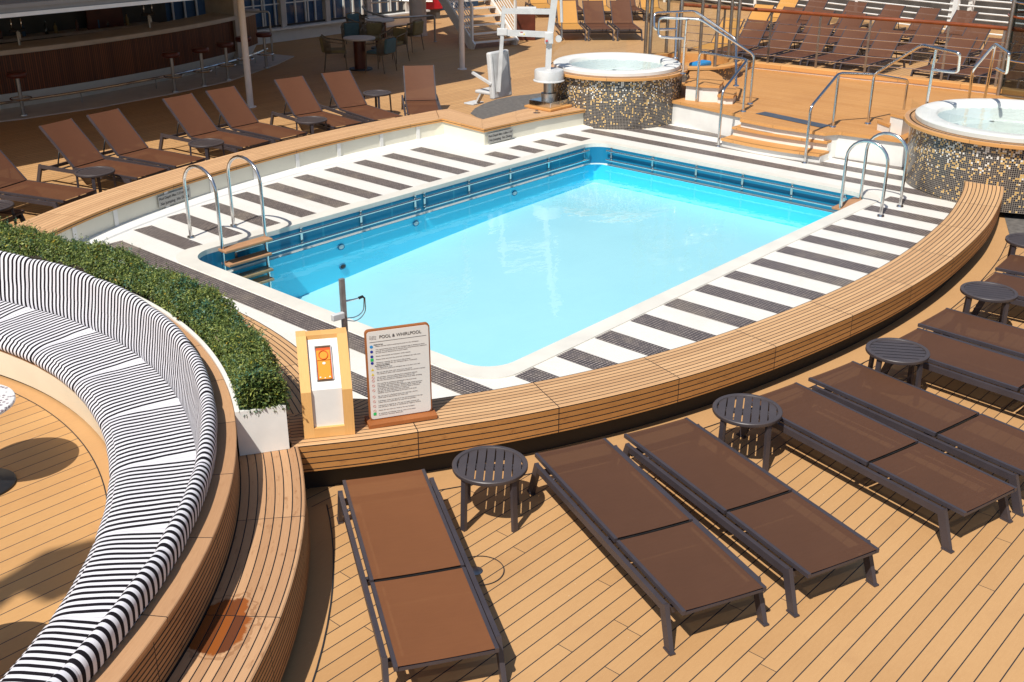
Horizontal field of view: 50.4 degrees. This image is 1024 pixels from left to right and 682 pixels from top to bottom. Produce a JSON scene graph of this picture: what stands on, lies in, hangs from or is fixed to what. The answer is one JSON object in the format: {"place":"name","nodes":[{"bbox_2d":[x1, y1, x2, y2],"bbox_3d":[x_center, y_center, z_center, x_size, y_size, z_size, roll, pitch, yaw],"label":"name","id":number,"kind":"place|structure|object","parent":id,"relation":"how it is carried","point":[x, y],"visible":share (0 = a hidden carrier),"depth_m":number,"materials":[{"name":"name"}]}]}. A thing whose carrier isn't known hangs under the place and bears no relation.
{"place":"outdoors","nodes":[
{"label":"outdoors","id":0,"kind":"place"},
{"bbox_2d":[0,394,105,679],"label":"deck","id":1,"kind":"structure","parent":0,"point":[52,503],"depth_m":8.02,"materials":[{"name":"wood"}]},
{"bbox_2d":[0,384,16,495],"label":"cafe table","id":2,"kind":"object","parent":1,"relation":"on","point":[8,479],"visible":1,"depth_m":8.36,"materials":[{"name":"stone"}]},
{"bbox_2d":[0,251,217,681],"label":"curved sofa","id":3,"kind":"object","parent":1,"relation":"on","point":[122,372],"visible":0.81,"depth_m":8.23,"materials":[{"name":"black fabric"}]},
{"bbox_2d":[88,318,239,681],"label":"slatted ledge","id":4,"kind":"object","parent":3,"relation":"attached to","point":[152,646],"visible":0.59,"depth_m":6.16,"materials":[{"name":"brown wood"}]},
{"bbox_2d":[165,0,477,29],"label":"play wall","id":5,"kind":"structure","parent":0,"point":[296,12],"depth_m":32.23,"materials":[{"name":"paint"}]},
{"bbox_2d":[0,0,1023,681],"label":"deck","id":6,"kind":"structure","parent":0,"point":[566,596],"depth_m":7.48,"materials":[{"name":"brown wood"}]},
{"bbox_2d":[0,150,95,208],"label":"sun lounger","id":7,"kind":"object","parent":6,"relation":"on","point":[14,182],"visible":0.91,"depth_m":15.06,"materials":[{"name":"fabric"}]},
{"bbox_2d":[74,166,116,193],"bbox_3d":[-5.933,-2.211,15.553,0.550,0.452,0.550,14,27,29],"label":"side table","id":8,"kind":"object","parent":6,"relation":"on","point":[94,172],"visible":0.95,"depth_m":15.46,"materials":[{"name":"grey metal"}]},
{"bbox_2d":[36,118,166,182],"bbox_3d":[-6.165,-2.746,16.258,2.105,0.893,0.730,12,26,25],"label":"sun lounger","id":9,"kind":"object","parent":6,"relation":"on","point":[73,144],"visible":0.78,"depth_m":16.34,"materials":[{"name":"fabric"}]},
{"bbox_2d":[86,108,205,170],"bbox_3d":[-5.745,-3.032,16.916,2.105,0.893,0.730,14,27,29],"label":"sun lounger","id":10,"kind":"object","parent":6,"relation":"on","point":[118,133],"visible":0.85,"depth_m":16.98,"materials":[{"name":"fabric"}]},
{"bbox_2d":[0,52,293,121],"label":"bar floor","id":11,"kind":"structure","parent":6,"relation":"on","point":[149,91],"depth_m":23.04,"materials":[{"name":"stone"}]},
{"bbox_2d":[6,71,31,115],"bbox_3d":[-9.415,-4.731,20.823,0.412,0.830,0.412,20,30,38],"label":"bar stool","id":12,"kind":"object","parent":11,"relation":"on","point":[16,75],"visible":1,"depth_m":20.71,"materials":[{"name":"brown leather"}]},
{"bbox_2d":[0,0,242,63],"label":"back bar","id":13,"kind":"object","parent":11,"relation":"on","point":[37,27],"visible":0.37,"depth_m":25.23,"materials":[{"name":"stone"}]},
{"bbox_2d":[0,0,187,17],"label":"bar canopy","id":14,"kind":"object","parent":13,"relation":"on","point":[13,8],"depth_m":16.92,"materials":[{"name":"white paint"}]},
{"bbox_2d":[0,9,267,108],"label":"bar counter","id":15,"kind":"object","parent":11,"relation":"on","point":[68,67],"visible":0.91,"depth_m":22.91,"materials":[{"name":"brown wood"}]},
{"bbox_2d":[188,138,224,162],"bbox_3d":[-4.804,-2.916,17.174,0.550,0.452,0.550,14,27,29],"label":"side table","id":16,"kind":"object","parent":6,"relation":"on","point":[206,144],"visible":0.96,"depth_m":17.07,"materials":[{"name":"grey metal"}]},
{"bbox_2d":[158,93,270,152],"bbox_3d":[-4.965,-3.527,18.054,2.105,0.893,0.730,16,28,33],"label":"sun lounger","id":17,"kind":"object","parent":6,"relation":"on","point":[192,117],"visible":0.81,"depth_m":18.18,"materials":[{"name":"fabric"}]},
{"bbox_2d":[166,446,309,681],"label":"step bench","id":18,"kind":"object","parent":6,"relation":"on","point":[247,629],"visible":1,"depth_m":6.58,"materials":[{"name":"brown wood"}]},
{"bbox_2d":[237,0,255,107],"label":"pole","id":19,"kind":"object","parent":6,"relation":"on","point":[245,52],"visible":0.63,"depth_m":21.36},
{"bbox_2d":[205,86,307,143],"bbox_3d":[-4.442,-3.788,18.656,2.105,0.893,0.730,18,29,35],"label":"sun lounger","id":20,"kind":"object","parent":6,"relation":"on","point":[233,109],"visible":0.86,"depth_m":18.77,"materials":[{"name":"fabric"}]},
{"bbox_2d":[13,107,592,244],"bbox_3d":[-3.209,-2.283,15.720,2.648,0.450,12.598,17,28,33],"label":"curved bench","id":21,"kind":"object","parent":6,"relation":"on","point":[111,213],"visible":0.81,"depth_m":16.64,"materials":[{"name":"orange wood"}]},
{"bbox_2d":[158,186,190,207],"bbox_3d":[-4.607,-1.963,14.860,0.008,0.160,0.600,12,26,26],"label":"depth sign","id":22,"kind":"object","parent":21,"relation":"attached to","point":[170,198],"visible":0.94,"depth_m":14.82,"materials":[{"name":"grey"}]},
{"bbox_2d":[464,0,571,111],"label":"pool lift","id":23,"kind":"object","parent":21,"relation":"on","point":[499,75],"visible":1,"depth_m":19.25,"materials":[{"name":"white metal"}]},
{"bbox_2d":[270,76,362,130],"bbox_3d":[-3.535,-4.168,19.529,0.730,0.893,2.105,-20,30,-38],"label":"sun lounger","id":24,"kind":"object","parent":6,"relation":"on","point":[297,94],"visible":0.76,"depth_m":19.75,"materials":[{"name":"fabric"}]},
{"bbox_2d":[319,34,347,71],"bbox_3d":[-4.212,-6.806,25.669,0.615,0.815,0.584,-4,24,-8],"label":"rope chair","id":25,"kind":"object","parent":6,"relation":"on","point":[326,48],"visible":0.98,"depth_m":25.44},
{"bbox_2d":[245,0,429,44],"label":"window wall","id":26,"kind":"structure","parent":6,"relation":"on","point":[326,25],"depth_m":30.70,"materials":[{"name":"white paint"}]},
{"bbox_2d":[340,21,363,57],"bbox_3d":[-4.045,-7.669,27.654,0.584,0.815,0.615,-5,24,-11],"label":"rope chair","id":27,"kind":"object","parent":6,"relation":"on","point":[350,28],"visible":0.66,"depth_m":27.73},
{"bbox_2d":[343,35,374,70],"bbox_3d":[-3.598,-6.812,25.772,0.760,0.740,0.760,20,30,38],"label":"cafe table","id":28,"kind":"object","parent":6,"relation":"on","point":[359,41],"visible":0.97,"depth_m":25.66,"materials":[{"name":"wood"}]},
{"bbox_2d":[319,70,401,122],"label":"sun lounger","id":29,"kind":"object","parent":6,"relation":"on","point":[346,94],"visible":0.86,"depth_m":20.31,"materials":[{"name":"fabric"}]},
{"bbox_2d":[360,21,384,40],"bbox_3d":[-3.527,-7.670,27.655,0.584,0.815,0.615,1,24,2],"label":"rope chair","id":30,"kind":"object","parent":6,"relation":"on","point":[375,29],"visible":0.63,"depth_m":27.72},
{"bbox_2d":[364,36,396,73],"bbox_3d":[-3.054,-6.729,25.493,0.615,0.815,0.584,12,26,25],"label":"rope chair","id":31,"kind":"object","parent":6,"relation":"on","point":[385,46],"visible":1,"depth_m":25.26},
{"bbox_2d":[378,26,409,63],"bbox_3d":[-2.892,-7.308,26.823,0.584,0.815,0.615,14,27,28],"label":"rope chair","id":32,"kind":"object","parent":6,"relation":"on","point":[400,34],"visible":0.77,"depth_m":26.84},
{"bbox_2d":[409,0,427,36],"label":"column","id":33,"kind":"structure","parent":6,"relation":"on","point":[417,7],"depth_m":30.73,"materials":[{"name":"metal"}]},
{"bbox_2d":[401,65,441,115],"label":"sun lounger","id":34,"kind":"object","parent":6,"relation":"on","point":[420,95],"visible":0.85,"depth_m":20.93,"materials":[{"name":"fabric"}]},
{"bbox_2d":[336,469,506,681],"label":"sun lounger","id":35,"kind":"object","parent":6,"relation":"on","point":[432,607],"visible":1,"depth_m":6.86,"materials":[{"name":"fabric"}]},
{"bbox_2d":[458,0,466,69],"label":"pole","id":36,"kind":"object","parent":6,"relation":"on","point":[461,35],"visible":1,"depth_m":25.58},
{"bbox_2d":[439,0,518,48],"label":"staircase","id":37,"kind":"structure","parent":6,"relation":"on","point":[452,14],"depth_m":29.26,"materials":[{"name":"white metal"}]},
{"bbox_2d":[452,445,527,532],"bbox_3d":[-0.159,1.093,7.956,0.550,0.452,0.550,1,24,2],"label":"side table","id":38,"kind":"object","parent":6,"relation":"on","point":[465,466],"visible":1,"depth_m":7.83,"materials":[{"name":"grey metal"}]},
{"bbox_2d":[0,213,1008,681],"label":"deck margin","id":39,"kind":"object","parent":6,"relation":"on","point":[316,609],"visible":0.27,"depth_m":9.27,"materials":[{"name":"wood"}]},
{"bbox_2d":[471,93,540,118],"bbox_3d":[0.138,-4.755,21.956,1.527,0.001,3.130,20,30,38],"label":"rubber mat","id":40,"kind":"object","parent":6,"relation":"on","point":[500,106],"visible":0.64,"depth_m":21.85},
{"bbox_2d":[102,124,955,398],"bbox_3d":[0.420,-1.543,14.266,9.270,0.012,12.547,20,30,38],"label":"pool surround","id":41,"kind":"object","parent":6,"relation":"on","point":[834,251],"visible":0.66,"depth_m":13.48,"materials":[{"name":"white tile"}]},
{"bbox_2d":[182,155,273,287],"bbox_3d":[-3.562,-1.413,13.682,0.844,1.741,0.740,20,30,38],"label":"pool ladder","id":42,"kind":"object","parent":41,"relation":"attached to","point":[267,268],"visible":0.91,"depth_m":13.58,"materials":[{"name":"metal"}]},
{"bbox_2d":[230,308,367,446],"bbox_3d":[-3.077,0.023,10.267,5.572,0.330,1.173,22,32,40],"label":"planter bench","id":43,"kind":"object","parent":41,"relation":"on","point":[284,348],"visible":0.13,"depth_m":9.41,"materials":[{"name":"brown wood"}]},
{"bbox_2d":[133,293,289,455],"bbox_3d":[-4.030,-0.278,10.089,6.559,0.360,1.342,17,29,34],"label":"planter","id":44,"kind":"object","parent":43,"relation":"on","point":[266,430],"visible":0.16,"depth_m":7.96,"materials":[{"name":"white paint"}]},
{"bbox_2d":[0,216,291,416],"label":"hedge","id":45,"kind":"object","parent":44,"relation":"in","point":[237,346],"visible":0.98,"depth_m":9.35,"materials":[{"name":"green plant"}]},
{"bbox_2d":[331,278,365,370],"bbox_3d":[-1.326,0.069,9.002,0.343,1.255,0.065,-19,30,-36],"label":"shower post","id":46,"kind":"object","parent":41,"relation":"on","point":[342,316],"visible":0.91,"depth_m":8.81,"materials":[{"name":"silver metal"}]},
{"bbox_2d":[198,143,863,365],"bbox_3d":[0.603,-1.055,14.495,4.980,1.089,7.980,20,30,38],"label":"pool basin","id":47,"kind":"object","parent":41,"relation":"in","point":[501,275],"visible":0.48,"depth_m":15.50,"materials":[{"name":"blue paint"}]},
{"bbox_2d":[234,195,420,257],"bbox_3d":[-2.401,-1.516,14.633,0.078,0.250,3.170,20,30,38],"label":"grab rail","id":48,"kind":"object","parent":47,"relation":"attached to","point":[360,215],"visible":0.79,"depth_m":14.65,"materials":[{"name":"metal"}]},
{"bbox_2d":[423,147,589,209],"bbox_3d":[-0.003,-2.581,17.084,0.078,0.250,3.850,20,30,38],"label":"grab rail","id":49,"kind":"object","parent":47,"relation":"attached to","point":[510,172],"visible":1,"depth_m":16.92,"materials":[{"name":"metal"}]},
{"bbox_2d":[606,148,847,206],"bbox_3d":[3.224,-2.566,17.049,4.350,0.250,0.078,20,30,38],"label":"grab rail","id":50,"kind":"object","parent":47,"relation":"attached to","point":[742,178],"visible":0.88,"depth_m":16.91,"materials":[{"name":"metal"}]},
{"bbox_2d":[832,132,908,216],"bbox_3d":[4.904,-1.961,14.941,0.744,1.741,0.710,20,30,38],"label":"pool ladder","id":51,"kind":"object","parent":47,"relation":"on","point":[844,204],"visible":0.81,"depth_m":14.77,"materials":[{"name":"metal"}]},
{"bbox_2d":[551,52,687,129],"bbox_3d":[1.935,-4.698,20.310,2.630,1.020,2.630,20,30,38],"label":"whirlpool","id":52,"kind":"object","parent":41,"relation":"on","point":[616,90],"visible":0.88,"depth_m":19.38,"materials":[{"name":"multicoloured tile"}]},
{"bbox_2d":[695,51,748,146],"bbox_3d":[3.688,-4.194,18.713,0.684,1.328,1.651,-2,24,-4],"label":"handrail","id":53,"kind":"object","parent":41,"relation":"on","point":[746,61],"visible":1,"depth_m":18.51,"materials":[{"name":"metal"}]},
{"bbox_2d":[721,124,831,162],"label":"platform steps","id":54,"kind":"structure","parent":41,"relation":"on","point":[764,143],"depth_m":17.66,"materials":[{"name":"orange wood"}]},
{"bbox_2d":[801,72,908,162],"bbox_3d":[5.590,-3.753,17.729,2.641,1.304,0.272,-17,29,-34],"label":"handrail","id":55,"kind":"object","parent":41,"relation":"on","point":[837,76],"visible":0.98,"depth_m":17.36,"materials":[{"name":"metal"}]},
{"bbox_2d":[904,98,1023,213],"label":"whirlpool","id":56,"kind":"object","parent":41,"relation":"on","point":[953,145],"visible":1,"depth_m":15.21,"materials":[{"name":"multicoloured tile"}]},
{"bbox_2d":[555,1,585,40],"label":"sun lounger","id":57,"kind":"object","parent":6,"relation":"on","point":[570,16],"visible":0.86,"depth_m":31.25,"materials":[{"name":"fabric"}]},
{"bbox_2d":[579,0,613,40],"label":"sun lounger","id":58,"kind":"object","parent":6,"relation":"on","point":[593,15],"visible":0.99,"depth_m":31.28,"materials":[{"name":"fabric"}]},
{"bbox_2d":[605,0,642,40],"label":"sun lounger","id":59,"kind":"object","parent":6,"relation":"on","point":[621,15],"visible":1,"depth_m":31.29,"materials":[{"name":"fabric"}]},
{"bbox_2d":[289,181,1003,488],"bbox_3d":[2.848,-0.360,11.298,11.212,0.450,1.772,-20,30,-38],"label":"curved bench","id":60,"kind":"object","parent":6,"relation":"on","point":[532,417],"visible":0.98,"depth_m":9.31,"materials":[{"name":"brown wood"}]},
{"bbox_2d":[295,327,354,438],"bbox_3d":[-1.416,0.317,8.254,0.379,0.735,0.360,-5,24,-11],"label":"call box","id":61,"kind":"object","parent":60,"relation":"on","point":[325,383],"visible":1,"depth_m":8.16,"materials":[{"name":"brown wood"}]},
{"bbox_2d":[364,322,437,428],"bbox_3d":[-0.866,0.252,8.342,0.545,0.786,0.170,-8,25,-18],"label":"pool sign","id":62,"kind":"object","parent":60,"relation":"on","point":[398,370],"visible":1,"depth_m":8.33,"materials":[{"name":"white plastic"}]},
{"bbox_2d":[527,438,768,655],"bbox_3d":[0.872,1.337,7.573,0.730,0.331,2.112,-10,25,-22],"label":"sun lounger","id":63,"kind":"object","parent":6,"relation":"on","point":[682,558],"visible":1,"depth_m":7.30,"materials":[{"name":"fabric"}]},
{"bbox_2d":[687,18,744,52],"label":"sun lounger","id":64,"kind":"object","parent":6,"relation":"on","point":[708,46],"visible":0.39,"depth_m":27.60,"materials":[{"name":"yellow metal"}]},
{"bbox_2d":[711,19,769,56],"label":"sun lounger","id":65,"kind":"object","parent":6,"relation":"on","point":[751,25],"visible":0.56,"depth_m":27.33,"materials":[{"name":"fabric"}]},
{"bbox_2d":[712,393,782,470],"bbox_3d":[1.875,0.744,8.758,0.550,0.452,0.550,6,24,13],"label":"side table","id":66,"kind":"object","parent":6,"relation":"on","point":[725,410],"visible":0.95,"depth_m":8.62,"materials":[{"name":"grey metal"}]},
{"bbox_2d":[623,417,878,617],"bbox_3d":[1.638,1.194,7.901,0.730,0.331,2.112,-12,26,-26],"label":"sun lounger","id":67,"kind":"object","parent":6,"relation":"on","point":[798,532],"visible":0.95,"depth_m":7.64,"materials":[{"name":"fabric"}]},
{"bbox_2d":[742,21,801,59],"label":"sun lounger","id":68,"kind":"object","parent":6,"relation":"on","point":[788,37],"visible":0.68,"depth_m":26.88,"materials":[{"name":"fabric"}]},
{"bbox_2d":[763,6,804,39],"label":"sun lounger","id":69,"kind":"object","parent":6,"relation":"on","point":[792,18],"visible":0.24,"depth_m":29.91,"materials":[{"name":"fabric"}]},
{"bbox_2d":[773,24,834,65],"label":"sun lounger","id":70,"kind":"object","parent":6,"relation":"on","point":[811,39],"visible":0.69,"depth_m":26.43,"materials":[{"name":"brown metal"}]},
{"bbox_2d":[798,0,829,30],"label":"sun lounger","id":71,"kind":"object","parent":6,"relation":"on","point":[811,5],"visible":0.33,"depth_m":31.85,"materials":[{"name":"fabric"}]},
{"bbox_2d":[793,9,835,43],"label":"sun lounger","id":72,"kind":"object","parent":6,"relation":"on","point":[814,20],"visible":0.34,"depth_m":29.35,"materials":[{"name":"fabric"}]},
{"bbox_2d":[806,26,868,68],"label":"sun lounger","id":73,"kind":"object","parent":6,"relation":"on","point":[846,41],"visible":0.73,"depth_m":26.01,"materials":[{"name":"brown metal"}]},
{"bbox_2d":[663,0,1023,35],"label":"white railing","id":74,"kind":"object","parent":6,"relation":"on","point":[955,5],"visible":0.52,"depth_m":30.34,"materials":[{"name":"metal"}]},
{"bbox_2d":[825,12,866,49],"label":"sun lounger","id":75,"kind":"object","parent":6,"relation":"on","point":[843,24],"visible":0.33,"depth_m":28.79,"materials":[{"name":"fabric"}]},
{"bbox_2d":[672,67,1023,166],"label":"platform","id":76,"kind":"structure","parent":6,"relation":"on","point":[793,95],"depth_m":19.23,"materials":[{"name":"orange wood"}]},
{"bbox_2d":[643,0,741,81],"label":"shower enclosure","id":77,"kind":"object","parent":76,"relation":"on","point":[724,67],"visible":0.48,"depth_m":21.66,"materials":[{"name":"glass"}]},
{"bbox_2d":[657,16,754,103],"bbox_3d":[3.419,-4.952,19.197,1.752,1.473,0.353,1,24,1],"label":"handrail","id":78,"kind":"object","parent":76,"relation":"on","point":[686,19],"visible":1,"depth_m":18.99,"materials":[{"name":"metal"}]},
{"bbox_2d":[685,71,736,103],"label":"tub steps","id":79,"kind":"structure","parent":76,"relation":"on","point":[711,85],"depth_m":19.55,"materials":[{"name":"orange wood"}]},
{"bbox_2d":[653,10,738,86],"bbox_3d":[3.449,-5.333,19.718,1.709,1.190,0.777,13,27,27],"label":"handrail","id":80,"kind":"object","parent":79,"relation":"on","point":[676,26],"visible":0.88,"depth_m":19.76,"materials":[{"name":"metal"}]},
{"bbox_2d":[877,110,909,134],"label":"tub steps","id":81,"kind":"structure","parent":76,"relation":"on","point":[896,123],"depth_m":17.15,"materials":[{"name":"white wood"}]},
{"bbox_2d":[864,44,960,123],"bbox_3d":[6.233,-3.892,16.823,0.281,1.422,1.917,-8,25,-19],"label":"handrail","id":82,"kind":"object","parent":76,"relation":"on","point":[936,49],"visible":0.88,"depth_m":16.49,"materials":[{"name":"metal"}]},
{"bbox_2d":[967,43,1010,98],"bbox_3d":[7.274,-4.032,16.727,0.421,1.090,1.800,6,24,14],"label":"handrail","id":83,"kind":"object","parent":76,"relation":"on","point":[994,46],"visible":0.82,"depth_m":16.65,"materials":[{"name":"metal"}]},
{"bbox_2d":[674,0,1023,26],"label":"bulkhead","id":84,"kind":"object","parent":6,"relation":"on","point":[945,6],"depth_m":33.45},
{"bbox_2d":[830,1,868,32],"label":"sun lounger","id":85,"kind":"object","parent":6,"relation":"on","point":[856,7],"visible":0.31,"depth_m":31.15,"materials":[{"name":"fabric"}]},
{"bbox_2d":[677,3,1023,97],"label":"platform railing","id":86,"kind":"object","parent":6,"relation":"on","point":[940,83],"visible":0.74,"depth_m":21.33,"materials":[{"name":"white metal"}]},
{"bbox_2d":[839,29,904,72],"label":"sun lounger","id":87,"kind":"object","parent":6,"relation":"on","point":[883,44],"visible":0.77,"depth_m":25.60,"materials":[{"name":"brown metal"}]},
{"bbox_2d":[736,382,1016,553],"bbox_3d":[2.788,0.921,8.530,0.730,0.331,2.113,-15,28,-31],"label":"sun lounger","id":88,"kind":"object","parent":6,"relation":"on","point":[951,484],"visible":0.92,"depth_m":8.24,"materials":[{"name":"fabric"}]},
{"bbox_2d":[859,14,900,53],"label":"sun lounger","id":89,"kind":"object","parent":6,"relation":"on","point":[877,26],"visible":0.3,"depth_m":28.25,"materials":[{"name":"fabric"}]},
{"bbox_2d":[865,338,929,387],"bbox_3d":[3.449,0.283,9.817,0.550,0.452,0.550,4,24,9],"label":"side table","id":90,"kind":"object","parent":6,"relation":"on","point":[900,351],"visible":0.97,"depth_m":9.71,"materials":[{"name":"grey metal"}]},
{"bbox_2d":[808,361,1023,516],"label":"sun lounger","id":91,"kind":"object","parent":6,"relation":"on","point":[984,436],"visible":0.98,"depth_m":8.83,"materials":[{"name":"fabric"}]},
{"bbox_2d":[894,18,946,64],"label":"sun lounger","id":92,"kind":"object","parent":6,"relation":"on","point":[931,30],"visible":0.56,"depth_m":27.39,"materials":[{"name":"fabric"}]},
{"bbox_2d":[901,7,941,43],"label":"sun lounger","id":93,"kind":"object","parent":6,"relation":"on","point":[926,13],"visible":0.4,"depth_m":29.81,"materials":[{"name":"fabric"}]},
{"bbox_2d":[910,35,977,79],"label":"sun lounger","id":94,"kind":"object","parent":6,"relation":"on","point":[955,43],"visible":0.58,"depth_m":24.67,"materials":[{"name":"brown metal"}]},
{"bbox_2d":[881,328,1023,401],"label":"sun lounger","id":95,"kind":"object","parent":6,"relation":"on","point":[994,367],"visible":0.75,"depth_m":9.80,"materials":[{"name":"fabric"}]},
{"bbox_2d":[935,10,978,44],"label":"sun lounger","id":96,"kind":"object","parent":6,"relation":"on","point":[962,16],"visible":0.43,"depth_m":29.16,"materials":[{"name":"fabric"}]},
{"bbox_2d":[928,22,992,64],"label":"sun lounger","id":97,"kind":"object","parent":6,"relation":"on","point":[981,34],"visible":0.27,"depth_m":26.66,"materials":[{"name":"brown metal"}]},
{"bbox_2d":[918,308,1023,359],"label":"sun lounger","id":98,"kind":"object","parent":6,"relation":"on","point":[985,332],"visible":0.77,"depth_m":10.49,"materials":[{"name":"fabric"}]},
{"bbox_2d":[947,37,1015,83],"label":"sun lounger","id":99,"kind":"object","parent":6,"relation":"on","point":[983,63],"visible":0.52,"depth_m":24.22,"materials":[{"name":"brown metal"}]},
{"bbox_2d":[960,281,1017,323],"bbox_3d":[4.862,-0.309,11.180,0.550,0.452,0.550,9,25,20],"label":"side table","id":100,"kind":"object","parent":6,"relation":"on","point":[993,292],"visible":0.96,"depth_m":11.06,"materials":[{"name":"grey metal"}]},
{"bbox_2d":[969,26,1023,64],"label":"sun lounger","id":101,"kind":"object","parent":6,"relation":"on","point":[1018,37],"visible":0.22,"depth_m":26.06,"materials":[{"name":"brown metal"}]},
{"bbox_2d":[971,272,1023,315],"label":"sun lounger","id":102,"kind":"object","parent":6,"relation":"on","point":[1016,283],"visible":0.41,"depth_m":11.66,"materials":[{"name":"fabric"}]},
{"bbox_2d":[995,254,1023,277],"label":"sun lounger","id":103,"kind":"object","parent":6,"relation":"on","point":[1012,264],"visible":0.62,"depth_m":12.18,"materials":[{"name":"fabric"}]},
{"bbox_2d":[996,0,1023,95],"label":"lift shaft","id":104,"kind":"object","parent":6,"relation":"on","point":[1012,14],"visible":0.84,"depth_m":19.79,"materials":[{"name":"white metal"}]},
{"bbox_2d":[517,7,535,39],"bbox_3d":[0.355,-8.858,30.353,0.640,0.840,0.610,0,24,0],"label":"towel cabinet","id":105,"kind":"object","parent":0,"point":[525,21],"visible":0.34,"depth_m":30.10,"materials":[{"name":"brown wood"}]},
{"bbox_2d":[985,49,1023,88],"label":"sun lounger","id":106,"kind":"object","parent":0,"point":[1014,75],"visible":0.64,"depth_m":23.41,"materials":[{"name":"brown metal"}]},
{"bbox_2d":[1004,212,1023,233],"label":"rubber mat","id":107,"kind":"object","parent":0,"point":[1015,222],"visible":0.5,"depth_m":14.70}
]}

